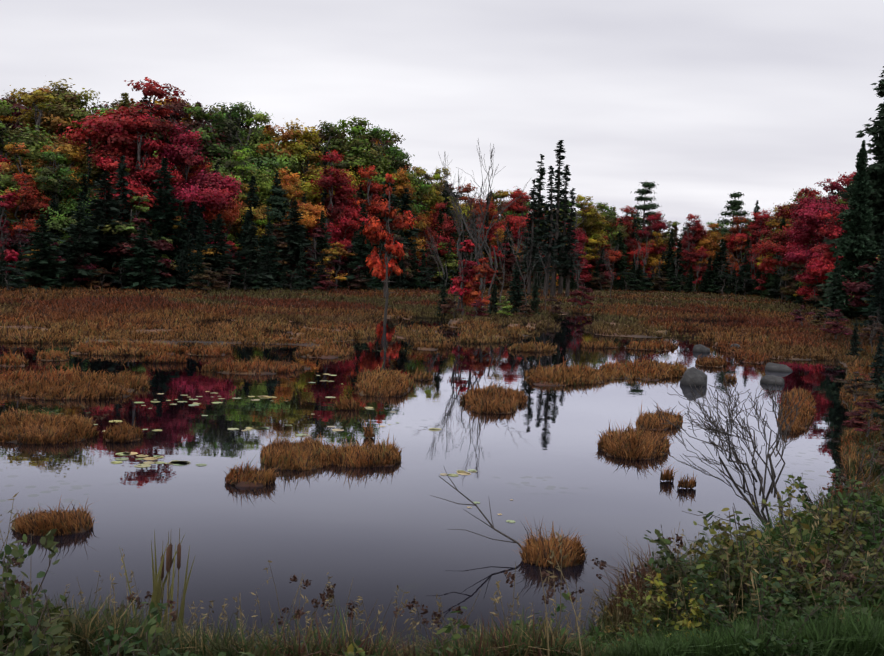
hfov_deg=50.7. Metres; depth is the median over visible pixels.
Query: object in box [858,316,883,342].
small tree
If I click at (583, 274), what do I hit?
small tree
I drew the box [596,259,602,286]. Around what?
fir tree
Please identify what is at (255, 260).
fir tree
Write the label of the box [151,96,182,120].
deciduous tree
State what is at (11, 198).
small tree
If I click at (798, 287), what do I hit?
fir tree
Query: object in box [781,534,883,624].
shrub
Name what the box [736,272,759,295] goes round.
small tree
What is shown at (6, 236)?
bare tree wood
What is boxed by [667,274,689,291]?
small tree
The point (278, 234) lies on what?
small tree
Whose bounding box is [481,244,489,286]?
fir tree
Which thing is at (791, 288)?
small tree
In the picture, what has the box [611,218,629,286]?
fir tree
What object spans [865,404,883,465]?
small tree
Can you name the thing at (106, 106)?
deciduous tree
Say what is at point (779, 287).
small tree
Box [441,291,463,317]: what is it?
small tree
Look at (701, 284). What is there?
fir tree
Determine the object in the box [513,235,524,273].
deciduous tree
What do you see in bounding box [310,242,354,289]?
small tree
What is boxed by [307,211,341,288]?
fir tree
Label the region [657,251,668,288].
fir tree
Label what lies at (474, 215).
bare tree wood
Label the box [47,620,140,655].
shrub
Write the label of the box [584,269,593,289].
fir tree
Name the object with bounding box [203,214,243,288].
fir tree
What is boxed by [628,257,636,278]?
fir tree
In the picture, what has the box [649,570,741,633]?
shrub
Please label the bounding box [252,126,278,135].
deciduous tree
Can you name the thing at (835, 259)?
deciduous tree
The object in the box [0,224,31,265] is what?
bare tree wood
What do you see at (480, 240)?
wooden tree pole
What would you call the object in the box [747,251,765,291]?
deciduous tree
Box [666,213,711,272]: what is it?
deciduous tree
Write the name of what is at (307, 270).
small tree
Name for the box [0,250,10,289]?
fir tree
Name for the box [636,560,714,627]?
shrub
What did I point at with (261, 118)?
deciduous tree
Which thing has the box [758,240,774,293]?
fir tree
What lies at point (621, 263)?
fir tree
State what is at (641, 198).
pine tree
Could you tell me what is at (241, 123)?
deciduous tree
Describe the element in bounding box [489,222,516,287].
fir tree
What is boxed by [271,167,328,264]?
deciduous tree
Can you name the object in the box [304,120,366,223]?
deciduous tree
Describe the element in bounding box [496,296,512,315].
small tree
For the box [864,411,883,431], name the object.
shrub
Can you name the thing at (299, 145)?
deciduous tree
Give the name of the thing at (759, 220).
deciduous tree
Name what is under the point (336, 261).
small tree
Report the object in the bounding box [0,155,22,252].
deciduous tree
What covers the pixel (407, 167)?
deciduous tree
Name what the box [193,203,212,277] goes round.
fir tree
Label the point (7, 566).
shrub
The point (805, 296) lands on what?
fir tree
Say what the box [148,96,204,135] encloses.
deciduous tree
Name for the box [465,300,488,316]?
small tree
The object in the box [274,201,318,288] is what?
fir tree
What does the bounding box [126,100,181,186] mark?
deciduous tree
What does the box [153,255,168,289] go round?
fir tree
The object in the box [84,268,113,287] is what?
small tree
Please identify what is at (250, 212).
fir tree
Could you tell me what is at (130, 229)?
small tree
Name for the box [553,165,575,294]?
spire tree
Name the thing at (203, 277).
small tree
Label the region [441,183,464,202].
deciduous tree
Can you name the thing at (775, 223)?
deciduous tree
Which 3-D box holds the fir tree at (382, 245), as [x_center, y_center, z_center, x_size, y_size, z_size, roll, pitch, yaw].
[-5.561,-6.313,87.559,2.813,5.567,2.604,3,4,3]
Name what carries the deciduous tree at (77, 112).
on the ground at (242, 483)
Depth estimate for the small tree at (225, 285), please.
68.65 m
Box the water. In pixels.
[0,313,849,652]
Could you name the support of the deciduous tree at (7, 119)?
on the ground at (242, 483)
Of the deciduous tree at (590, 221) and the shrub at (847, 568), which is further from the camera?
the deciduous tree at (590, 221)
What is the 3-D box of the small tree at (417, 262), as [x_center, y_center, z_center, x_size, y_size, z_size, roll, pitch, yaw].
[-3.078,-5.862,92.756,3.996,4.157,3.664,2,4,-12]
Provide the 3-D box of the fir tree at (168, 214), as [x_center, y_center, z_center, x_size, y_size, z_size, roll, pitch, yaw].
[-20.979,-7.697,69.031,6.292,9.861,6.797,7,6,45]
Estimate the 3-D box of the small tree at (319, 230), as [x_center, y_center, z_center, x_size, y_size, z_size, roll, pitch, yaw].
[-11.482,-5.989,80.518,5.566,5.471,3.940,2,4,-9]
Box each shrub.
[0,529,68,639]
[0,533,64,641]
[0,583,78,655]
[0,586,74,655]
[2,586,46,612]
[4,615,63,655]
[5,598,61,655]
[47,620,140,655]
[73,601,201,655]
[79,607,173,655]
[85,608,129,617]
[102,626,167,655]
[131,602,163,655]
[136,607,157,655]
[218,646,269,655]
[308,640,360,655]
[342,643,364,655]
[433,607,469,655]
[438,611,472,655]
[442,618,527,641]
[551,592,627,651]
[555,602,623,646]
[580,626,606,644]
[600,605,662,646]
[603,605,650,646]
[610,584,676,637]
[610,587,668,632]
[623,601,708,643]
[625,602,704,637]
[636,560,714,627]
[638,549,739,625]
[644,520,801,622]
[644,572,741,639]
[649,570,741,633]
[651,525,775,613]
[657,366,883,529]
[682,503,870,596]
[682,567,819,632]
[683,508,821,616]
[683,566,812,634]
[685,508,831,620]
[688,508,875,604]
[699,570,839,655]
[702,575,833,655]
[745,550,872,631]
[752,475,864,562]
[758,491,883,595]
[759,475,865,557]
[759,554,861,624]
[766,495,883,591]
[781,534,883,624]
[781,554,883,626]
[785,476,883,563]
[787,476,883,579]
[787,534,883,619]
[788,564,882,626]
[790,475,883,562]
[793,483,883,592]
[817,481,883,576]
[820,480,883,570]
[822,471,869,501]
[829,468,883,529]
[836,472,883,531]
[857,438,883,473]
[859,367,873,380]
[860,441,883,476]
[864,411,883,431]
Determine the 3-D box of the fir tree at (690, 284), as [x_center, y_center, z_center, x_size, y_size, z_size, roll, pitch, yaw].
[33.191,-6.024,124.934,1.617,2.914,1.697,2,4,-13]
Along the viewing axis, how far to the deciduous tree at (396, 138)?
140.75 m
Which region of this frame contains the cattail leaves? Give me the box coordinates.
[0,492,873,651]
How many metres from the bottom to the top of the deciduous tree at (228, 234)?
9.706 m
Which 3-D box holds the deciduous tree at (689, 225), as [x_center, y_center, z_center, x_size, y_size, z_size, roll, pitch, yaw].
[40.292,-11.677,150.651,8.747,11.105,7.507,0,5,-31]
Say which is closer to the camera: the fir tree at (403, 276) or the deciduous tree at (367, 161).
the fir tree at (403, 276)
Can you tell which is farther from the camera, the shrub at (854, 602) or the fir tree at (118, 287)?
the fir tree at (118, 287)
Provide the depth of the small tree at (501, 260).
107.73 m
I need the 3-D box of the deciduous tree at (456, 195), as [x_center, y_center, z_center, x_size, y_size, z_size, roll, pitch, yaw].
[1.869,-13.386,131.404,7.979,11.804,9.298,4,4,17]
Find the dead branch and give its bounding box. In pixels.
[430,468,542,550]
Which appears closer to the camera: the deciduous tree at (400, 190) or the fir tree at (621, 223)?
the deciduous tree at (400, 190)
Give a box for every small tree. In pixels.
[0,192,24,281]
[0,263,26,289]
[7,227,50,258]
[10,259,43,285]
[17,250,39,279]
[48,242,66,286]
[69,238,104,287]
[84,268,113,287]
[91,199,120,260]
[97,195,177,269]
[102,218,177,278]
[111,261,130,289]
[169,216,221,272]
[186,263,225,290]
[213,268,239,289]
[225,248,237,279]
[226,241,245,280]
[233,267,261,289]
[256,222,306,280]
[281,270,307,290]
[289,257,313,282]
[291,227,340,286]
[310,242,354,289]
[314,268,338,290]
[327,245,366,288]
[347,269,369,289]
[360,173,417,296]
[372,276,393,288]
[373,226,413,286]
[408,249,426,277]
[412,268,441,289]
[420,244,442,281]
[425,242,461,282]
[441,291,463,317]
[444,270,457,287]
[448,239,485,314]
[462,257,497,310]
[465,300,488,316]
[473,261,495,287]
[482,245,504,286]
[488,257,508,280]
[492,243,520,286]
[492,268,511,287]
[496,254,520,287]
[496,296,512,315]
[514,300,534,316]
[517,272,532,288]
[541,274,557,289]
[544,296,564,313]
[567,279,594,307]
[570,244,593,284]
[590,272,613,289]
[597,254,616,284]
[617,269,642,290]
[637,272,654,291]
[650,272,669,290]
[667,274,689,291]
[707,272,735,293]
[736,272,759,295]
[754,269,780,290]
[769,271,788,299]
[780,262,806,295]
[789,305,814,325]
[803,277,823,298]
[805,275,825,300]
[808,307,836,327]
[820,309,852,338]
[832,264,879,306]
[832,371,878,400]
[840,257,877,281]
[842,398,882,436]
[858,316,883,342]
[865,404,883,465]
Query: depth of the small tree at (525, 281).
103.00 m
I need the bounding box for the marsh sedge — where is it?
[0,275,883,567]
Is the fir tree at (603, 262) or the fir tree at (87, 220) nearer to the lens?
the fir tree at (87, 220)
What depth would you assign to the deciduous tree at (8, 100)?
89.97 m
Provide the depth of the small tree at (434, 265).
95.77 m
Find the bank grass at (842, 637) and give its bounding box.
[0,307,883,655]
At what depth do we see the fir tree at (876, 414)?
18.13 m
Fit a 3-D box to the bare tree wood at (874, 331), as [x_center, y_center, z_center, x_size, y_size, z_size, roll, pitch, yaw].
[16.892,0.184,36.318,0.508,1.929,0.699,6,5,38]
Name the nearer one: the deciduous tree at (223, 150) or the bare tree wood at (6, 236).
the bare tree wood at (6, 236)
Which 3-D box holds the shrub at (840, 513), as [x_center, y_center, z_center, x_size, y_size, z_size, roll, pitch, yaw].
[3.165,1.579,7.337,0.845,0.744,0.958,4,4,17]
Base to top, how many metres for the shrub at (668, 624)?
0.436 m
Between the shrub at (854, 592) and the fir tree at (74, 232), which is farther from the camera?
the fir tree at (74, 232)
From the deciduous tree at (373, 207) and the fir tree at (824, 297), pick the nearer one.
the fir tree at (824, 297)
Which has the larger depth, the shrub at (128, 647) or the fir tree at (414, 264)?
the fir tree at (414, 264)
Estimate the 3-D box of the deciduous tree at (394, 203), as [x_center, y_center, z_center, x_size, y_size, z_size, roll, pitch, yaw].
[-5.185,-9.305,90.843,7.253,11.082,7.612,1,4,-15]
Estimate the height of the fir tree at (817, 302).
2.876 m
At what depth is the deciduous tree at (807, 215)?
84.00 m
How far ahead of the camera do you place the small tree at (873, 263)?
67.21 m
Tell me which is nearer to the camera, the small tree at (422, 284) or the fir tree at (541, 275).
the small tree at (422, 284)
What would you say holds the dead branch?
on the ground at (242, 483)
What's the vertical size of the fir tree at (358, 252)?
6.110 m
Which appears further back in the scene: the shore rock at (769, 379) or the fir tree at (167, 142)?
the fir tree at (167, 142)
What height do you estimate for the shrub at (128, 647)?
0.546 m
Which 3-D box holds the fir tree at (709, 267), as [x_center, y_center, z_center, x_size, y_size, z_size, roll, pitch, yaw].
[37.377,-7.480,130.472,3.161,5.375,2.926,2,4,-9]
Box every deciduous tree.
[0,93,33,130]
[0,100,85,217]
[0,115,16,248]
[0,142,47,252]
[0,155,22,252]
[2,85,93,215]
[2,102,34,136]
[4,157,72,219]
[5,150,103,257]
[5,172,58,255]
[6,86,80,135]
[13,145,72,233]
[22,78,155,212]
[31,101,94,138]
[49,149,92,231]
[58,77,241,227]
[67,105,173,191]
[87,99,168,159]
[92,113,183,237]
[93,168,139,215]
[121,137,176,215]
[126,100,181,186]
[131,122,246,251]
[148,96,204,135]
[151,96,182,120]
[153,101,232,186]
[169,162,194,209]
[174,155,245,262]
[175,101,315,268]
[183,103,234,196]
[207,106,273,145]
[211,110,318,218]
[221,174,259,258]
[222,148,280,244]
[223,182,286,261]
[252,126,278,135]
[253,125,317,215]
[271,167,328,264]
[272,118,363,242]
[273,140,347,221]
[294,125,327,151]
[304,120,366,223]
[306,150,369,262]
[309,130,350,165]
[320,115,423,224]
[340,134,391,215]
[345,126,439,232]
[345,165,392,252]
[352,131,413,175]
[364,132,403,168]
[365,182,382,244]
[370,177,412,285]
[378,167,435,258]
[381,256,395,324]
[382,131,410,158]
[391,208,424,284]
[392,163,428,253]
[396,148,441,211]
[409,166,432,252]
[412,216,441,262]
[415,202,456,282]
[416,207,457,284]
[422,166,472,242]
[423,173,437,181]
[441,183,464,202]
[448,190,466,218]
[456,183,502,257]
[476,202,504,262]
[482,186,545,272]
[483,228,522,286]
[485,193,506,208]
[488,189,525,251]
[489,190,530,224]
[503,200,540,250]
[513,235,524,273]
[521,208,569,240]
[559,200,593,277]
[562,222,591,274]
[566,194,608,287]
[588,202,629,272]
[588,234,622,280]
[595,206,629,252]
[609,206,652,288]
[636,211,676,280]
[638,232,676,277]
[656,233,675,247]
[659,221,680,268]
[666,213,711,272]
[673,226,689,283]
[675,235,700,283]
[681,221,698,266]
[686,223,741,280]
[692,247,712,290]
[703,219,727,234]
[713,216,758,278]
[715,221,741,277]
[719,208,772,284]
[746,187,838,285]
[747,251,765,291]
[749,204,798,274]
[756,191,821,273]
[756,205,793,270]
[782,179,847,294]
[795,245,821,295]
[796,184,850,286]
[804,171,856,278]
[816,205,868,283]
[822,189,844,199]
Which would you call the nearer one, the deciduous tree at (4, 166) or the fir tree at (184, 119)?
the deciduous tree at (4, 166)
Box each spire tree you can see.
[84,138,92,212]
[145,130,157,189]
[318,148,328,256]
[481,195,488,265]
[513,179,544,294]
[519,154,548,290]
[532,166,565,295]
[534,140,568,295]
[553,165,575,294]
[558,188,583,296]
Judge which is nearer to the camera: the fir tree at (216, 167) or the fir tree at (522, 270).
the fir tree at (216, 167)
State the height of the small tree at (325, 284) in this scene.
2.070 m
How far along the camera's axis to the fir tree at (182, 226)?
69.10 m
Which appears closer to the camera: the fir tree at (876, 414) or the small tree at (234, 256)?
the fir tree at (876, 414)
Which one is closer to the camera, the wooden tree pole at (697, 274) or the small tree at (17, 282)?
the small tree at (17, 282)
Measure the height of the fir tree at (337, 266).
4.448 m
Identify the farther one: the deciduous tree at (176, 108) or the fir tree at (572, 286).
the fir tree at (572, 286)
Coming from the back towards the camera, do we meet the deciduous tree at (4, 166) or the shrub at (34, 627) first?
the deciduous tree at (4, 166)
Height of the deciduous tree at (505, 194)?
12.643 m
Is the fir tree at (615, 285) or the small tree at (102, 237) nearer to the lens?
the small tree at (102, 237)
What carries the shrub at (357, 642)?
on the ground at (242, 483)
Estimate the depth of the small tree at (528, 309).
50.74 m
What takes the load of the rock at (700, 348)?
in the water
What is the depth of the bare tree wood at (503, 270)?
54.57 m
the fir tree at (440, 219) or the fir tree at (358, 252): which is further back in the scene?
the fir tree at (440, 219)
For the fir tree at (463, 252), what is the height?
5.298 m
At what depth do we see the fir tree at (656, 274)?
128.31 m
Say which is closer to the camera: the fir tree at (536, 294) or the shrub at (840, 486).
the shrub at (840, 486)
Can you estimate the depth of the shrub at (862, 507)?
8.05 m
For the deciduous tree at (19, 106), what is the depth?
80.73 m
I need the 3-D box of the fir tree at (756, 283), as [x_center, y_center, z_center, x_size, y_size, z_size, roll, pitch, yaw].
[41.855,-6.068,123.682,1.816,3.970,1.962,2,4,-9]
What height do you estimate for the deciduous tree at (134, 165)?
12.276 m
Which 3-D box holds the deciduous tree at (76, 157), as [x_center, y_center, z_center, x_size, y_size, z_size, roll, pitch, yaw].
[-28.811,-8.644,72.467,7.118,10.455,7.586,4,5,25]
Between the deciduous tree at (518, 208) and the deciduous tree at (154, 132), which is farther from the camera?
the deciduous tree at (518, 208)
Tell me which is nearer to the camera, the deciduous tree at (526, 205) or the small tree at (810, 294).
the small tree at (810, 294)
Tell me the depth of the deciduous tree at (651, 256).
135.92 m
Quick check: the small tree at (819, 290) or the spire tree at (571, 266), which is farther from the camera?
the spire tree at (571, 266)
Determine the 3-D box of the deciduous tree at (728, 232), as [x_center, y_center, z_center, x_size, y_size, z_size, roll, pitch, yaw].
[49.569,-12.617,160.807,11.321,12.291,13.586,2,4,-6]
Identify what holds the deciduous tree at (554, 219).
on the ground at (242, 483)
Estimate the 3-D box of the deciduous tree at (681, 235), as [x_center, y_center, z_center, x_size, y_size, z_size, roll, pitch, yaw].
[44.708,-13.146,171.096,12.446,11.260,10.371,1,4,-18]
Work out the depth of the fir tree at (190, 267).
67.60 m
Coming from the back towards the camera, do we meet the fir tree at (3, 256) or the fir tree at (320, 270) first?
the fir tree at (320, 270)
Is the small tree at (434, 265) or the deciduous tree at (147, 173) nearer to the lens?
the deciduous tree at (147, 173)
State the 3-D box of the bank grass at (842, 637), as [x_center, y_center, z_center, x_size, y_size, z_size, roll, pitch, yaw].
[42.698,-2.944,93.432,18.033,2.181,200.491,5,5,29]
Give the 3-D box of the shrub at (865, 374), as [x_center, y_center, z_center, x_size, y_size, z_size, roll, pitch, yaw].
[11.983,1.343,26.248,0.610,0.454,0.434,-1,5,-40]
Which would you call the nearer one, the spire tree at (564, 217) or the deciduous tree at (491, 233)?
the spire tree at (564, 217)
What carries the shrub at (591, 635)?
on the ground at (242, 483)
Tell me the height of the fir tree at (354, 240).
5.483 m
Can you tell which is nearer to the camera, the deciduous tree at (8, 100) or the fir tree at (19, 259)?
the fir tree at (19, 259)
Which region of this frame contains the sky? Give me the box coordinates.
[0,0,883,246]
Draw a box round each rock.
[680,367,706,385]
[693,344,709,352]
[760,375,784,384]
[765,362,792,371]
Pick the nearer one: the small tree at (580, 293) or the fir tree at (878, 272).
the fir tree at (878, 272)
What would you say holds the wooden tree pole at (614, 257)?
on the ground at (242, 483)
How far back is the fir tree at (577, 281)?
113.82 m
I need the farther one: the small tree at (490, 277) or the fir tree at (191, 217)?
the small tree at (490, 277)
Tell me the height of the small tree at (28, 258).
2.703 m
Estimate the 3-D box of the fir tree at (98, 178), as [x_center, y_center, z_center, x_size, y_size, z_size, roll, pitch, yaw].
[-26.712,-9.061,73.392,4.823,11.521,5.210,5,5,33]
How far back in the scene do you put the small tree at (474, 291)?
50.64 m
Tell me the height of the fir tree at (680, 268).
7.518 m
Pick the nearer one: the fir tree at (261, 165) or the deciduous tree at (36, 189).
the deciduous tree at (36, 189)
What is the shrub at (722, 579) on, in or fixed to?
on the ground at (242, 483)
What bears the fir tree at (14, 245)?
on the ground at (242, 483)
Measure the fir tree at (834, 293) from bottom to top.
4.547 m
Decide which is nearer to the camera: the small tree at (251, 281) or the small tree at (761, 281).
the small tree at (251, 281)
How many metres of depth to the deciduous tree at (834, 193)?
123.06 m
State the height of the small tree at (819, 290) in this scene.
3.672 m
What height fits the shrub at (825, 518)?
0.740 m
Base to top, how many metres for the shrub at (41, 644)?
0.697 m
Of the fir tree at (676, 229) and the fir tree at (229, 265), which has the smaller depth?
the fir tree at (229, 265)
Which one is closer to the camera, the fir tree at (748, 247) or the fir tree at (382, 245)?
the fir tree at (382, 245)
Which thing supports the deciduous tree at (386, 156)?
on the ground at (242, 483)
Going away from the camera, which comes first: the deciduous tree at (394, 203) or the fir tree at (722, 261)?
the deciduous tree at (394, 203)
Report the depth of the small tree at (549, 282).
106.71 m
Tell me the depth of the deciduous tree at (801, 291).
90.19 m
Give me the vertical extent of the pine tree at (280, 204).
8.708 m
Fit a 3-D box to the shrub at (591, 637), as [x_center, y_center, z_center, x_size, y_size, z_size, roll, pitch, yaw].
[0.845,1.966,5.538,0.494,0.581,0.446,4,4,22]
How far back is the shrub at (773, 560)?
6.01 m
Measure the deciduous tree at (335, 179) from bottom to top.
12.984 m
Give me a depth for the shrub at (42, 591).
6.32 m
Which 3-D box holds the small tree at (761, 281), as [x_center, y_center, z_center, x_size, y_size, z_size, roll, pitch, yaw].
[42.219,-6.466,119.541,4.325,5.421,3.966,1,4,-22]
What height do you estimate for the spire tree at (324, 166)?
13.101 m
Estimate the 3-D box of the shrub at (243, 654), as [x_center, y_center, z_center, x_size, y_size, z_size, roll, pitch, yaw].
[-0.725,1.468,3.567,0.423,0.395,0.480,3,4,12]
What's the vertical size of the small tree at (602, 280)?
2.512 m
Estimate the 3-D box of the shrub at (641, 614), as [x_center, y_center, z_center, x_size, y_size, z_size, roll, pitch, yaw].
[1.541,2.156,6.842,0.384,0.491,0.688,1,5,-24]
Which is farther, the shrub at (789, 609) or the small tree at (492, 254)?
the small tree at (492, 254)
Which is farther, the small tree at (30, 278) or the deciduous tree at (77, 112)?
the deciduous tree at (77, 112)
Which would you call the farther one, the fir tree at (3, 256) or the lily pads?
the fir tree at (3, 256)
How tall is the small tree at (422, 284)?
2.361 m
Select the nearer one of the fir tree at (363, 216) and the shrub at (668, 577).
the shrub at (668, 577)
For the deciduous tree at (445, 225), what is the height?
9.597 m
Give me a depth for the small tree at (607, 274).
120.45 m
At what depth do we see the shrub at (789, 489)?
7.06 m
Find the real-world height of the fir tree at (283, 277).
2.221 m
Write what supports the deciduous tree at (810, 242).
on the ground at (242, 483)
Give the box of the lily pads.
[94,374,515,522]
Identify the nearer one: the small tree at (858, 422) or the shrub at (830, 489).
the shrub at (830, 489)
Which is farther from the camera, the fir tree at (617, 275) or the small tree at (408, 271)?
the fir tree at (617, 275)
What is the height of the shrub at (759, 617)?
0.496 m
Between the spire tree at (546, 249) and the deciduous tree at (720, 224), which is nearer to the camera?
the spire tree at (546, 249)
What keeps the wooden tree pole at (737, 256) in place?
on the ground at (242, 483)
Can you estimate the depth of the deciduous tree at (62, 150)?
68.15 m
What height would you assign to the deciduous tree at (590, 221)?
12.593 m
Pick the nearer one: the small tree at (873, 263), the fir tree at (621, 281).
the small tree at (873, 263)
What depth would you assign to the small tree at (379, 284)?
84.44 m
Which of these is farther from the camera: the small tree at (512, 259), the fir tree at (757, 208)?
the fir tree at (757, 208)
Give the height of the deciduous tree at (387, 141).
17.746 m
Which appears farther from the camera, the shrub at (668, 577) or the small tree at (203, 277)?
the small tree at (203, 277)
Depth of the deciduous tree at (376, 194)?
93.76 m
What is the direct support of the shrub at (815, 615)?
on the ground at (242, 483)
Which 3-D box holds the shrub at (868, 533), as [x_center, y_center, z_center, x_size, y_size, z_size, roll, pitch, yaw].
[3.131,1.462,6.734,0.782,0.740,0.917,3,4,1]
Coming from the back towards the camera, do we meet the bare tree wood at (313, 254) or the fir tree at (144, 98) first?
the fir tree at (144, 98)
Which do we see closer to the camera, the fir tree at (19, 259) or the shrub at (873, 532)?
the shrub at (873, 532)
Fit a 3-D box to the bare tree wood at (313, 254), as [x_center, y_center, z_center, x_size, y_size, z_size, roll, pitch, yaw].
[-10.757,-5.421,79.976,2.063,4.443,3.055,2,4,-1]
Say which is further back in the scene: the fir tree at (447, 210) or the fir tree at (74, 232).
the fir tree at (447, 210)
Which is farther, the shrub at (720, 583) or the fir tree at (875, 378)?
the fir tree at (875, 378)
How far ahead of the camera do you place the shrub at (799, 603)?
5.39 m
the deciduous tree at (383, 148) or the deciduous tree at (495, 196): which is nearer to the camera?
the deciduous tree at (383, 148)
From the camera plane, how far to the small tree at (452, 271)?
93.49 m
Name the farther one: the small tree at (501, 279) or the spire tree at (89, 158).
the small tree at (501, 279)
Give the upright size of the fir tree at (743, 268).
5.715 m
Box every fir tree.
[0,178,29,279]
[0,214,80,290]
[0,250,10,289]
[15,249,23,276]
[40,195,67,281]
[56,172,146,288]
[56,201,105,287]
[68,174,92,234]
[82,214,100,281]
[92,141,114,189]
[93,217,110,285]
[102,156,139,262]
[115,92,133,113]
[116,222,173,289]
[116,252,130,288]
[135,93,148,104]
[135,158,189,286]
[150,131,176,194]
[150,226,165,279]
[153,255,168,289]
[165,202,191,287]
[168,201,224,281]
[171,230,197,287]
[171,248,190,289]
[179,103,191,125]
[185,101,205,131]
[186,245,208,290]
[188,218,212,285]
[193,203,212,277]
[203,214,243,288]
[211,250,236,289]
[212,164,227,241]
[230,176,265,250]
[230,222,273,290]
[231,212,263,286]
[232,250,244,289]
[237,205,263,264]
[241,121,253,144]
[257,161,270,195]
[257,256,266,289]
[258,218,290,287]
[262,125,275,143]
[262,249,276,288]
[266,172,288,257]
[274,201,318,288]
[279,264,287,290]
[290,193,314,267]
[292,244,310,290]
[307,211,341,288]
[308,257,331,290]
[330,241,344,287]
[332,191,352,283]
[343,203,376,285]
[343,222,382,290]
[344,231,363,279]
[351,184,371,284]
[377,239,392,288]
[390,257,406,289]
[391,229,409,286]
[395,188,431,269]
[406,244,420,288]
[413,252,431,289]
[430,209,447,284]
[434,182,458,260]
[435,274,448,317]
[439,240,453,287]
[440,261,450,288]
[452,213,480,284]
[454,240,465,276]
[466,213,481,261]
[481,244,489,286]
[484,278,499,313]
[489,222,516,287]
[503,257,528,312]
[520,250,532,287]
[529,274,542,314]
[531,268,544,285]
[570,275,576,289]
[574,230,589,286]
[574,269,580,288]
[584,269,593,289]
[588,266,602,289]
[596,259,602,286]
[598,249,610,289]
[607,230,632,288]
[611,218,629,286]
[612,260,623,288]
[613,275,617,289]
[615,275,623,290]
[625,219,647,286]
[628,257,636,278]
[628,262,644,290]
[647,269,655,289]
[650,269,659,290]
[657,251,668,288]
[660,228,674,284]
[664,239,686,289]
[666,223,684,283]
[666,271,671,290]
[669,272,677,292]
[685,263,696,290]
[686,272,695,292]
[698,274,703,290]
[699,255,715,292]
[704,239,733,293]
[727,267,736,293]
[732,255,751,293]
[735,269,743,294]
[738,236,753,289]
[742,200,763,287]
[742,258,752,294]
[750,269,760,295]
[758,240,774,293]
[760,216,790,296]
[768,272,785,299]
[785,247,805,299]
[792,281,804,304]
[795,267,815,305]
[812,281,824,308]
[814,208,844,305]
[817,140,880,317]
[821,256,846,319]
[823,66,883,297]
[846,318,863,356]
[850,211,883,317]
[853,239,883,326]
[864,332,883,389]
[869,378,883,423]
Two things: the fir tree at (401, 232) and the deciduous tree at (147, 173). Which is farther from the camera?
the fir tree at (401, 232)
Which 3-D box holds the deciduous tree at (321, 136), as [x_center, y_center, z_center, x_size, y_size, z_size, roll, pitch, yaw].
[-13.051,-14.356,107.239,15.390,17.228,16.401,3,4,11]
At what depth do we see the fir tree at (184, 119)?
99.90 m
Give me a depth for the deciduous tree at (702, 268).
132.25 m
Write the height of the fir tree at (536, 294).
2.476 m
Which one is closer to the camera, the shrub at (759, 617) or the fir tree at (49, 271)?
the shrub at (759, 617)
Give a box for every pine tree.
[259,188,292,280]
[623,182,671,279]
[717,191,753,287]
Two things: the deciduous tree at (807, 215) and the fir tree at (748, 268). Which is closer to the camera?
the deciduous tree at (807, 215)
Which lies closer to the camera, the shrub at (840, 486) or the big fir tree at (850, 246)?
the shrub at (840, 486)
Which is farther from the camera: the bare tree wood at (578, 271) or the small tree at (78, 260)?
the bare tree wood at (578, 271)
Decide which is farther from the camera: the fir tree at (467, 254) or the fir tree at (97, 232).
the fir tree at (467, 254)
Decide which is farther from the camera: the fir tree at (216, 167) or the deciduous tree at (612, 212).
the deciduous tree at (612, 212)
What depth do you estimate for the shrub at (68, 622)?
3.68 m
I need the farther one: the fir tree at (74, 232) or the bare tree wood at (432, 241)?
the fir tree at (74, 232)
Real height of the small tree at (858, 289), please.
5.318 m
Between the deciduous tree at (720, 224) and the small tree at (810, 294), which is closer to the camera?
the small tree at (810, 294)
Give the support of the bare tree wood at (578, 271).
on the ground at (242, 483)
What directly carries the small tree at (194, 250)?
on the ground at (242, 483)
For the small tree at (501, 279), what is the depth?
101.33 m
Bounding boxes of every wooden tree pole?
[478,218,486,280]
[504,215,525,268]
[610,239,618,288]
[633,243,640,271]
[635,230,653,276]
[694,256,707,291]
[730,242,748,268]
[749,237,760,278]
[776,253,781,296]
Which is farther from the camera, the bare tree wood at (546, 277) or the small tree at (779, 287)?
the small tree at (779, 287)
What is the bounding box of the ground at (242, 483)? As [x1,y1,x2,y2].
[0,277,882,565]
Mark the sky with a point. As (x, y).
(704, 101)
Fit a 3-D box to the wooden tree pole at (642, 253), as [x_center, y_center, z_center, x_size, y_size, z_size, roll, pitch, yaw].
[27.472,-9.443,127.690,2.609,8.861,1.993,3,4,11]
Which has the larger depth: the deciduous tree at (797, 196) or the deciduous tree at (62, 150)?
the deciduous tree at (797, 196)
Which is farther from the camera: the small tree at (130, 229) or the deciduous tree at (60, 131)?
the deciduous tree at (60, 131)
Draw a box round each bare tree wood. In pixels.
[0,206,17,250]
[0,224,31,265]
[309,239,326,271]
[420,226,447,285]
[423,138,542,310]
[442,169,490,312]
[445,191,497,308]
[480,229,507,309]
[506,231,545,312]
[511,230,530,287]
[537,245,555,310]
[570,243,584,305]
[597,245,613,297]
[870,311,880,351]
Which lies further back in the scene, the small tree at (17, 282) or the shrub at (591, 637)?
the small tree at (17, 282)
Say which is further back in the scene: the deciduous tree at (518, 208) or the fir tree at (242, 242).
the deciduous tree at (518, 208)
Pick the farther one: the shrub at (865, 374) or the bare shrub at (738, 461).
the shrub at (865, 374)
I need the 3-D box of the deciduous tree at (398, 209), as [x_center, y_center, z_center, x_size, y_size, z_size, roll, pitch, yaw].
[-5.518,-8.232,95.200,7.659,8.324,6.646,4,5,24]
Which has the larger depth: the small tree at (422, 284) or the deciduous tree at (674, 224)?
the deciduous tree at (674, 224)

